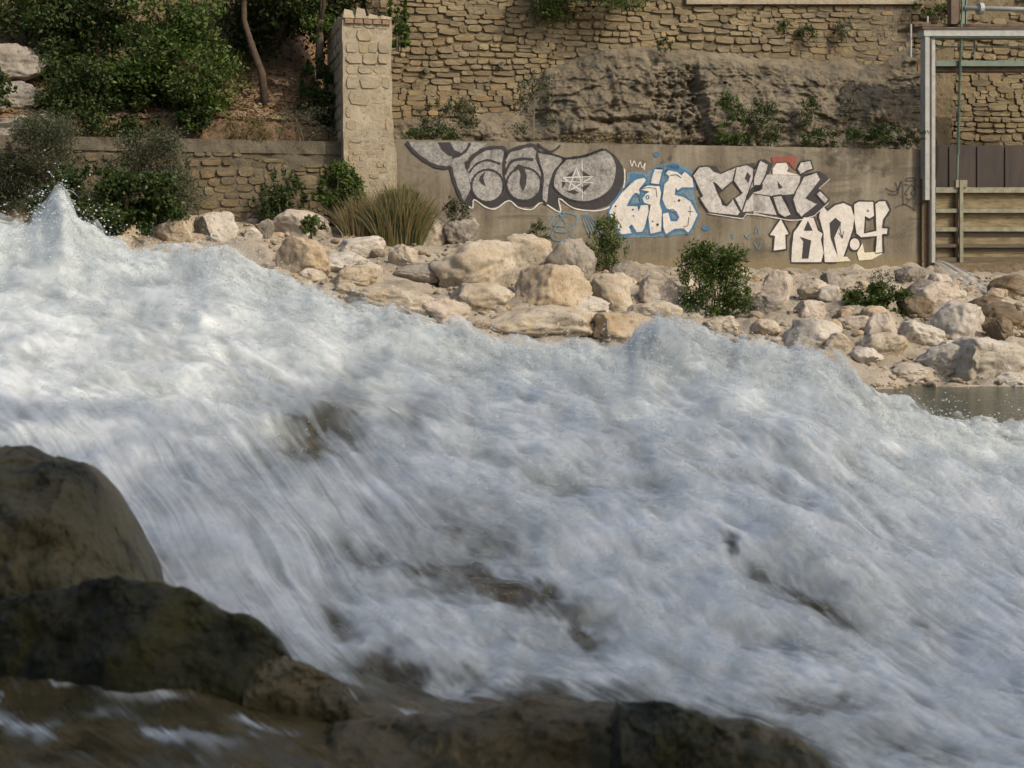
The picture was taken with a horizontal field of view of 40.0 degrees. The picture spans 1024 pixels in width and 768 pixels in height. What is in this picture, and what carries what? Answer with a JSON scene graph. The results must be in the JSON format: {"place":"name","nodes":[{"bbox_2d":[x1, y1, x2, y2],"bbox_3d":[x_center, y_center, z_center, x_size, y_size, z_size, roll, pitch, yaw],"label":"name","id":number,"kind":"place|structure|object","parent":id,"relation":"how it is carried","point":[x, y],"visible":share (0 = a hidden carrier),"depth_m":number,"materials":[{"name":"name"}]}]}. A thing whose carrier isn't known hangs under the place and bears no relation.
{"place":"outdoors","nodes":[
{"label":"outdoors","id":0,"kind":"place"},
{"bbox_2d":[0,0,360,141],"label":"hillside","id":1,"kind":"structure","parent":0,"point":[216,132],"depth_m":32.89,"materials":[{"name":"soil"}]},
{"bbox_2d":[0,67,17,108],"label":"shrub","id":2,"kind":"object","parent":1,"relation":"on","point":[3,92],"visible":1,"depth_m":29.38,"materials":[{"name":"green plant"}]},
{"bbox_2d":[0,80,43,109],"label":"boulder","id":3,"kind":"object","parent":1,"relation":"on","point":[22,98],"visible":0.41,"depth_m":30.14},
{"bbox_2d":[0,43,53,82],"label":"boulder","id":4,"kind":"object","parent":1,"relation":"on","point":[18,62],"visible":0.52,"depth_m":30.91,"materials":[{"name":"stone"}]},
{"bbox_2d":[0,0,141,61],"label":"oak tree","id":5,"kind":"object","parent":1,"relation":"on","point":[15,12],"visible":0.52,"depth_m":31.48,"materials":[{"name":"green plant"}]},
{"bbox_2d":[18,0,147,94],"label":"oak tree","id":6,"kind":"object","parent":1,"relation":"on","point":[98,42],"visible":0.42,"depth_m":31.24,"materials":[{"name":"green plant"}]},
{"bbox_2d":[29,49,142,137],"bbox_3d":[-9.085,-6.032,30.256,2.459,2.190,1.397,-1,5,-10],"label":"shrub","id":7,"kind":"object","parent":1,"relation":"on","point":[93,87],"visible":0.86,"depth_m":29.97,"materials":[{"name":"green plant"}]},
{"bbox_2d":[113,68,217,137],"bbox_3d":[-7.477,-5.998,30.566,2.286,1.753,1.689,1,5,10],"label":"shrub","id":8,"kind":"object","parent":1,"relation":"on","point":[190,119],"visible":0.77,"depth_m":30.24,"materials":[{"name":"green plant"}]},
{"bbox_2d":[80,0,251,118],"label":"oak tree","id":9,"kind":"object","parent":1,"relation":"on","point":[181,32],"visible":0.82,"depth_m":30.34,"materials":[{"name":"green plant"}]},
{"bbox_2d":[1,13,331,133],"bbox_3d":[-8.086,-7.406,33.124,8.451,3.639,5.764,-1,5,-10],"label":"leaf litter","id":10,"kind":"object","parent":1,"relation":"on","point":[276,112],"visible":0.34,"depth_m":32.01,"materials":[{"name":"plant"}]},
{"bbox_2d":[0,12,336,137],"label":"slope stones","id":11,"kind":"object","parent":1,"relation":"on","point":[164,113],"visible":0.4,"depth_m":31.34,"materials":[{"name":"stone"}]},
{"bbox_2d":[206,112,279,142],"bbox_3d":[-5.812,-5.523,30.573,1.557,0.792,0.948,0,5,0],"label":"dry brush","id":12,"kind":"object","parent":1,"relation":"on","point":[261,133],"visible":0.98,"depth_m":30.49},
{"bbox_2d":[241,0,325,106],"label":"slender tree","id":13,"kind":"object","parent":1,"relation":"on","point":[264,98],"visible":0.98,"depth_m":31.75,"materials":[{"name":"brown plant"}]},
{"bbox_2d":[206,0,386,71],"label":"oak tree","id":14,"kind":"object","parent":1,"relation":"on","point":[277,18],"visible":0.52,"depth_m":32.86,"materials":[{"name":"green plant"}]},
{"bbox_2d":[271,101,334,142],"bbox_3d":[-4.555,-5.692,30.770,1.526,1.010,1.149,0,5,0],"label":"dry brush","id":15,"kind":"object","parent":1,"relation":"on","point":[308,128],"visible":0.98,"depth_m":30.70,"materials":[{"name":"brown plant"}]},
{"bbox_2d":[295,54,335,127],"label":"shrub","id":16,"kind":"object","parent":1,"relation":"on","point":[323,97],"visible":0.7,"depth_m":31.39,"materials":[{"name":"green plant"}]},
{"bbox_2d":[299,0,335,78],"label":"tree","id":17,"kind":"object","parent":1,"relation":"on","point":[320,22],"visible":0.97,"depth_m":31.81,"materials":[{"name":"green plant"}]},
{"bbox_2d":[402,124,462,140],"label":"wall plant","id":18,"kind":"object","parent":1,"relation":"on","point":[415,132],"depth_m":31.22,"materials":[{"name":"green plant"}]},
{"bbox_2d":[416,95,480,138],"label":"wall plant","id":19,"kind":"object","parent":1,"relation":"on","point":[467,122],"depth_m":31.77,"materials":[{"name":"green plant"}]},
{"bbox_2d":[387,0,953,144],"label":"rubble wall","id":20,"kind":"structure","parent":1,"relation":"on","point":[487,54],"depth_m":33.92,"materials":[{"name":"stone"}]},
{"bbox_2d":[530,0,651,26],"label":"ivy","id":21,"kind":"object","parent":20,"relation":"attached to","point":[553,6],"visible":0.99,"depth_m":33.28,"materials":[{"name":"green plant"}]},
{"bbox_2d":[713,92,746,145],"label":"wall plant","id":22,"kind":"object","parent":1,"relation":"on","point":[728,139],"depth_m":32.77,"materials":[{"name":"green plant"}]},
{"bbox_2d":[737,97,784,145],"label":"wall plant","id":23,"kind":"object","parent":1,"relation":"on","point":[771,137],"depth_m":32.97,"materials":[{"name":"green plant"}]},
{"bbox_2d":[936,0,1023,262],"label":"wall behind gate","id":24,"kind":"structure","parent":1,"relation":"on","point":[992,109],"depth_m":37.00,"materials":[{"name":"stone"}]},
{"bbox_2d":[0,195,1023,767],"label":"rapids","id":25,"kind":"structure","parent":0,"point":[390,659],"depth_m":7.38,"materials":[{"name":"white liquid"}]},
{"bbox_2d":[0,445,164,600],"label":"river rock","id":26,"kind":"object","parent":25,"relation":"in","point":[66,522],"visible":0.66,"depth_m":4.67,"materials":[{"name":"stone"}]},
{"bbox_2d":[0,575,301,702],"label":"river rock","id":27,"kind":"object","parent":25,"relation":"in","point":[119,633],"visible":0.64,"depth_m":4.15,"materials":[{"name":"stone"}]},
{"bbox_2d":[243,655,372,722],"bbox_3d":[-0.606,1.466,4.394,0.364,1.315,0.804,0,5,0],"label":"river rock","id":28,"kind":"object","parent":25,"relation":"in","point":[320,695],"visible":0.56,"depth_m":4.18,"materials":[{"name":"stone"}]},
{"bbox_2d":[0,285,851,639],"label":"spray","id":29,"kind":"object","parent":25,"relation":"on","point":[156,293],"visible":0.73,"depth_m":9.41,"materials":[{"name":"white"}]},
{"bbox_2d":[51,294,935,664],"bbox_3d":[1.833,0.022,11.463,17.429,3.176,16.544,-1,5,-7],"label":"spray","id":30,"kind":"object","parent":25,"relation":"on","point":[747,658],"visible":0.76,"depth_m":5.67,"materials":[{"name":"white"}]},
{"bbox_2d":[0,149,1022,661],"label":"spray droplets","id":31,"kind":"object","parent":25,"relation":"on","point":[436,361],"visible":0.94,"depth_m":10.55,"materials":[{"name":"liquid"}]},
{"bbox_2d":[0,190,1023,454],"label":"spray","id":32,"kind":"object","parent":25,"relation":"on","point":[362,327],"visible":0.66,"depth_m":11.01,"materials":[{"name":"white"}]},
{"bbox_2d":[0,190,1023,748],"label":"spray strands","id":33,"kind":"object","parent":25,"relation":"on","point":[514,442],"visible":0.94,"depth_m":8.86,"materials":[{"name":"liquid"}]},
{"bbox_2d":[14,218,1010,434],"bbox_3d":[1.276,-0.267,12.943,15.548,2.953,8.002,-1,5,-8],"label":"spray","id":34,"kind":"object","parent":25,"relation":"on","point":[900,398],"visible":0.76,"depth_m":11.11,"materials":[{"name":"white"}]},
{"bbox_2d":[30,285,1023,690],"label":"spray","id":35,"kind":"object","parent":25,"relation":"on","point":[700,477],"visible":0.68,"depth_m":8.42,"materials":[{"name":"white"}]},
{"bbox_2d":[321,698,831,767],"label":"river rock","id":36,"kind":"object","parent":25,"relation":"in","point":[540,733],"visible":0.83,"depth_m":3.93,"materials":[{"name":"stone"}]},
{"bbox_2d":[610,699,726,767],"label":"river rock","id":37,"kind":"object","parent":25,"relation":"in","point":[653,734],"visible":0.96,"depth_m":3.83,"materials":[{"name":"stone"}]},
{"bbox_2d":[0,214,1023,388],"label":"gravel bank","id":38,"kind":"structure","parent":0,"point":[914,351],"depth_m":26.92,"materials":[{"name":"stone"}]},
{"bbox_2d":[0,201,31,225],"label":"boulder","id":39,"kind":"object","parent":38,"relation":"on","point":[8,218],"visible":0.29,"depth_m":28.48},
{"bbox_2d":[0,145,40,212],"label":"bush","id":40,"kind":"object","parent":38,"relation":"on","point":[4,198],"visible":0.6,"depth_m":28.18,"materials":[{"name":"green plant"}]},
{"bbox_2d":[0,107,96,220],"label":"bush","id":41,"kind":"object","parent":38,"relation":"on","point":[42,134],"visible":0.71,"depth_m":27.93,"materials":[{"name":"green plant"}]},
{"bbox_2d":[25,162,189,237],"bbox_3d":[-7.773,-3.450,27.363,3.037,1.682,2.013,0,5,0],"label":"bush","id":42,"kind":"object","parent":38,"relation":"on","point":[155,189],"visible":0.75,"depth_m":27.11,"materials":[{"name":"green plant"}]},
{"bbox_2d":[98,123,212,227],"bbox_3d":[-7.307,-4.191,28.641,2.222,2.223,1.729,0,5,0],"label":"bush","id":43,"kind":"object","parent":38,"relation":"on","point":[156,143],"visible":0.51,"depth_m":28.38,"materials":[{"name":"green plant"}]},
{"bbox_2d":[0,135,340,226],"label":"old retaining wall","id":44,"kind":"structure","parent":38,"relation":"on","point":[231,174],"depth_m":30.25,"materials":[{"name":"stone"}]},
{"bbox_2d":[157,217,192,242],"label":"boulder","id":45,"kind":"object","parent":38,"relation":"on","point":[165,232],"visible":0.65,"depth_m":27.37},
{"bbox_2d":[193,211,238,241],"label":"boulder","id":46,"kind":"object","parent":38,"relation":"on","point":[210,226],"visible":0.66,"depth_m":28.50,"materials":[{"name":"stone"}]},
{"bbox_2d":[251,164,312,220],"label":"bush","id":47,"kind":"object","parent":38,"relation":"on","point":[273,204],"visible":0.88,"depth_m":29.93,"materials":[{"name":"green plant"}]},
{"bbox_2d":[273,209,331,236],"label":"boulder","id":48,"kind":"object","parent":38,"relation":"on","point":[287,220],"visible":0.52,"depth_m":29.47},
{"bbox_2d":[275,235,330,275],"bbox_3d":[-3.814,-2.258,25.940,0.939,0.950,0.897,2,5,25],"label":"boulder","id":49,"kind":"object","parent":38,"relation":"on","point":[296,254],"visible":0.73,"depth_m":25.59,"materials":[{"name":"stone"}]},
{"bbox_2d":[299,214,327,238],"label":"weed","id":50,"kind":"object","parent":38,"relation":"on","point":[309,223],"visible":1,"depth_m":27.37,"materials":[{"name":"green plant"}]},
{"bbox_2d":[309,157,368,216],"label":"bush","id":51,"kind":"object","parent":38,"relation":"on","point":[349,180],"visible":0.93,"depth_m":29.65,"materials":[{"name":"green plant"}]},
{"bbox_2d":[327,251,371,272],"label":"boulder","id":52,"kind":"object","parent":38,"relation":"on","point":[338,261],"visible":0.43,"depth_m":26.76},
{"bbox_2d":[314,188,389,236],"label":"dry grass","id":53,"kind":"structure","parent":38,"relation":"on","point":[350,224],"depth_m":29.34,"materials":[{"name":"plant"}]},
{"bbox_2d":[333,265,378,285],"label":"boulder","id":54,"kind":"object","parent":38,"relation":"on","point":[362,275],"visible":0.86,"depth_m":25.04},
{"bbox_2d":[327,8,397,211],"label":"stone pier","id":55,"kind":"structure","parent":38,"relation":"on","point":[359,46],"depth_m":30.34,"materials":[{"name":"beige stone"}]},
{"bbox_2d":[387,0,411,51],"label":"ivy","id":56,"kind":"object","parent":55,"relation":"attached to","point":[400,28],"visible":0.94,"depth_m":31.97,"materials":[{"name":"green plant"}]},
{"bbox_2d":[339,236,385,257],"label":"boulder","id":57,"kind":"object","parent":38,"relation":"on","point":[363,246],"visible":0.7,"depth_m":28.60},
{"bbox_2d":[349,284,413,316],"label":"boulder","id":58,"kind":"object","parent":38,"relation":"on","point":[400,299],"visible":0.71,"depth_m":23.42,"materials":[{"name":"stone"}]},
{"bbox_2d":[346,179,456,246],"bbox_3d":[-2.328,-3.562,29.337,2.436,1.557,1.473,0,5,0],"label":"reed clump","id":59,"kind":"object","parent":38,"relation":"on","point":[399,222],"visible":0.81,"depth_m":29.10,"materials":[{"name":"plant"}]},
{"bbox_2d":[388,244,417,266],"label":"boulder","id":60,"kind":"object","parent":38,"relation":"on","point":[401,255],"visible":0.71,"depth_m":27.35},
{"bbox_2d":[391,289,433,318],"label":"boulder","id":61,"kind":"object","parent":38,"relation":"on","point":[418,300],"visible":0.3,"depth_m":23.58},
{"bbox_2d":[393,263,439,284],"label":"boulder","id":62,"kind":"object","parent":38,"relation":"on","point":[421,272],"visible":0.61,"depth_m":26.39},
{"bbox_2d":[424,216,446,245],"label":"boulder","id":63,"kind":"object","parent":38,"relation":"on","point":[437,236],"visible":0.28,"depth_m":30.07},
{"bbox_2d":[422,298,471,323],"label":"boulder","id":64,"kind":"object","parent":38,"relation":"on","point":[434,306],"visible":0.58,"depth_m":23.62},
{"bbox_2d":[444,216,479,243],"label":"boulder","id":65,"kind":"object","parent":38,"relation":"on","point":[461,230],"visible":0.76,"depth_m":29.95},
{"bbox_2d":[442,195,472,220],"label":"weed","id":66,"kind":"object","parent":65,"relation":"on","point":[451,204],"visible":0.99,"depth_m":30.05,"materials":[{"name":"green plant"}]},
{"bbox_2d":[429,239,515,288],"bbox_3d":[-0.675,-2.086,26.824,1.451,1.342,1.673,2,5,25],"label":"boulder","id":67,"kind":"object","parent":38,"relation":"on","point":[482,261],"visible":0.68,"depth_m":26.32,"materials":[{"name":"stone"}]},
{"bbox_2d":[449,282,514,311],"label":"boulder","id":68,"kind":"object","parent":38,"relation":"on","point":[480,296],"visible":0.62,"depth_m":24.55,"materials":[{"name":"stone"}]},
{"bbox_2d":[505,233,552,272],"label":"boulder","id":69,"kind":"object","parent":38,"relation":"on","point":[532,249],"visible":0.43,"depth_m":28.86,"materials":[{"name":"stone"}]},
{"bbox_2d":[487,305,596,337],"bbox_3d":[0.423,-1.029,24.655,2.382,0.723,1.822,0,5,0],"label":"boulder","id":70,"kind":"object","parent":38,"relation":"on","point":[565,317],"visible":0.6,"depth_m":23.89,"materials":[{"name":"stone"}]},
{"bbox_2d":[514,264,591,307],"bbox_3d":[0.772,-1.610,25.766,1.514,1.186,1.082,0,5,0],"label":"boulder","id":71,"kind":"object","parent":38,"relation":"on","point":[566,285],"visible":0.56,"depth_m":25.42,"materials":[{"name":"stone"}]},
{"bbox_2d":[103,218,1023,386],"bbox_3d":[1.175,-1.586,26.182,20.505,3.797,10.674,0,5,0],"label":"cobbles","id":72,"kind":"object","parent":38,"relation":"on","point":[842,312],"visible":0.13,"depth_m":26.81,"materials":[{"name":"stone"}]},
{"bbox_2d":[544,238,597,280],"bbox_3d":[1.205,-2.395,28.820,1.122,1.178,0.928,0,5,0],"label":"boulder","id":73,"kind":"object","parent":38,"relation":"on","point":[579,253],"visible":0.55,"depth_m":28.41,"materials":[{"name":"stone"}]},
{"bbox_2d":[575,295,609,312],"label":"boulder","id":74,"kind":"object","parent":38,"relation":"on","point":[593,304],"visible":0.36,"depth_m":25.48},
{"bbox_2d":[585,208,628,269],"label":"bush","id":75,"kind":"object","parent":38,"relation":"on","point":[603,243],"visible":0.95,"depth_m":29.20,"materials":[{"name":"green plant"}]},
{"bbox_2d":[590,272,632,310],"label":"boulder","id":76,"kind":"object","parent":38,"relation":"on","point":[613,290],"visible":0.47,"depth_m":26.68,"materials":[{"name":"stone"}]},
{"bbox_2d":[591,312,656,345],"bbox_3d":[1.936,-0.858,24.151,1.192,0.760,0.937,0,5,0],"label":"boulder","id":77,"kind":"object","parent":38,"relation":"on","point":[613,322],"visible":0.65,"depth_m":23.92,"materials":[{"name":"stone"}]},
{"bbox_2d":[609,260,641,284],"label":"boulder","id":78,"kind":"object","parent":38,"relation":"on","point":[629,268],"visible":0.47,"depth_m":29.03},
{"bbox_2d":[627,300,683,327],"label":"boulder","id":79,"kind":"object","parent":38,"relation":"on","point":[639,308],"visible":0.47,"depth_m":25.65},
{"bbox_2d":[394,139,920,270],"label":"concrete wall","id":80,"kind":"structure","parent":38,"relation":"on","point":[802,208],"depth_m":32.21,"materials":[{"name":"grey concrete"}]},
{"bbox_2d":[508,69,560,138],"bbox_3d":[0.517,-6.311,31.694,1.205,1.585,0.668,0,5,0],"label":"wall plant","id":81,"kind":"object","parent":80,"relation":"on","point":[520,101],"depth_m":31.66,"materials":[{"name":"green plant"}]},
{"bbox_2d":[554,133,696,144],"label":"wall plant","id":82,"kind":"object","parent":80,"relation":"on","point":[569,140],"depth_m":31.88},
{"bbox_2d":[799,120,930,148],"bbox_3d":[8.156,-5.778,33.095,3.030,0.716,1.638,0,5,0],"label":"wall plant","id":83,"kind":"object","parent":80,"relation":"on","point":[855,133],"depth_m":32.92,"materials":[{"name":"green plant"}]},
{"bbox_2d":[638,271,682,303],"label":"boulder","id":84,"kind":"object","parent":38,"relation":"on","point":[659,285],"visible":0.63,"depth_m":27.08,"materials":[{"name":"stone"}]},
{"bbox_2d":[670,238,757,317],"bbox_3d":[3.901,-1.935,26.970,1.685,1.737,1.227,0,5,0],"label":"bush","id":85,"kind":"object","parent":38,"relation":"on","point":[729,297],"visible":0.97,"depth_m":26.80,"materials":[{"name":"green plant"}]},
{"bbox_2d":[703,315,739,333],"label":"boulder","id":86,"kind":"object","parent":38,"relation":"on","point":[729,322],"visible":0.69,"depth_m":25.81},
{"bbox_2d":[742,292,784,315],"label":"boulder","id":87,"kind":"object","parent":38,"relation":"on","point":[767,303],"visible":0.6,"depth_m":26.91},
{"bbox_2d":[751,319,780,335],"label":"boulder","id":88,"kind":"object","parent":38,"relation":"on","point":[766,326],"visible":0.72,"depth_m":25.95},
{"bbox_2d":[761,270,792,302],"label":"boulder","id":89,"kind":"object","parent":38,"relation":"on","point":[778,282],"visible":0.68,"depth_m":28.06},
{"bbox_2d":[793,300,826,318],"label":"boulder","id":90,"kind":"object","parent":38,"relation":"on","point":[810,308],"visible":0.67,"depth_m":26.70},
{"bbox_2d":[783,317,842,351],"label":"boulder","id":91,"kind":"object","parent":38,"relation":"on","point":[810,329],"visible":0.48,"depth_m":25.29,"materials":[{"name":"stone"}]},
{"bbox_2d":[796,278,829,299],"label":"boulder","id":92,"kind":"object","parent":38,"relation":"on","point":[810,290],"visible":0.64,"depth_m":28.72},
{"bbox_2d":[824,332,850,352],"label":"boulder","id":93,"kind":"object","parent":38,"relation":"on","point":[837,341],"visible":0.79,"depth_m":25.05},
{"bbox_2d":[850,346,883,363],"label":"boulder","id":94,"kind":"object","parent":38,"relation":"on","point":[862,354],"visible":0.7,"depth_m":24.86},
{"bbox_2d":[841,279,914,316],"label":"bush","id":95,"kind":"object","parent":38,"relation":"on","point":[878,297],"visible":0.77,"depth_m":27.80,"materials":[{"name":"green plant"}]},
{"bbox_2d":[864,311,896,333],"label":"boulder","id":96,"kind":"object","parent":38,"relation":"on","point":[879,322],"visible":0.54,"depth_m":25.50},
{"bbox_2d":[857,332,908,356],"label":"boulder","id":97,"kind":"object","parent":38,"relation":"on","point":[888,344],"visible":0.68,"depth_m":24.98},
{"bbox_2d":[891,364,928,382],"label":"boulder","id":98,"kind":"object","parent":38,"relation":"on","point":[910,373],"visible":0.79,"depth_m":23.92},
{"bbox_2d":[894,266,925,282],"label":"boulder","id":99,"kind":"object","parent":38,"relation":"on","point":[911,273],"visible":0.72,"depth_m":30.72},
{"bbox_2d":[896,295,933,318],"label":"boulder","id":100,"kind":"object","parent":38,"relation":"on","point":[920,306],"visible":0.87,"depth_m":27.57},
{"bbox_2d":[898,319,945,346],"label":"boulder","id":101,"kind":"object","parent":38,"relation":"on","point":[913,331],"visible":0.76,"depth_m":25.89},
{"bbox_2d":[914,281,961,303],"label":"boulder","id":102,"kind":"object","parent":38,"relation":"on","point":[936,292],"visible":0.64,"depth_m":29.01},
{"bbox_2d":[916,343,960,376],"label":"boulder","id":103,"kind":"object","parent":38,"relation":"on","point":[941,359],"visible":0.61,"depth_m":24.33,"materials":[{"name":"stone"}]},
{"bbox_2d":[929,300,984,339],"bbox_3d":[8.416,-1.055,26.740,0.969,1.057,1.264,4,6,37],"label":"boulder","id":104,"kind":"object","parent":38,"relation":"on","point":[955,320],"visible":0.53,"depth_m":26.31,"materials":[{"name":"stone"}]},
{"bbox_2d":[897,0,1023,273],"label":"sluice gate","id":105,"kind":"structure","parent":38,"relation":"on","point":[971,188],"depth_m":33.53,"materials":[{"name":"grey paint"}]},
{"bbox_2d":[952,336,1023,380],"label":"boulder","id":106,"kind":"object","parent":38,"relation":"on","point":[985,357],"visible":0.59,"depth_m":23.96,"materials":[{"name":"stone"}]},
{"bbox_2d":[967,296,1023,331],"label":"boulder","id":107,"kind":"object","parent":38,"relation":"on","point":[991,307],"visible":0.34,"depth_m":26.73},
{"bbox_2d":[985,315,1012,340],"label":"boulder","id":108,"kind":"object","parent":38,"relation":"on","point":[999,327],"visible":0.67,"depth_m":26.04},
{"bbox_2d":[987,275,1023,297],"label":"boulder","id":109,"kind":"object","parent":38,"relation":"on","point":[1013,285],"visible":0.58,"depth_m":30.08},
{"bbox_2d":[393,5,936,148],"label":"cliff","id":110,"kind":"structure","parent":0,"point":[655,93],"depth_m":33.99,"materials":[{"name":"stone"}]},
{"bbox_2d":[865,385,1023,431],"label":"river","id":111,"kind":"structure","parent":0,"point":[987,401],"depth_m":20.63,"materials":[{"name":"liquid"}]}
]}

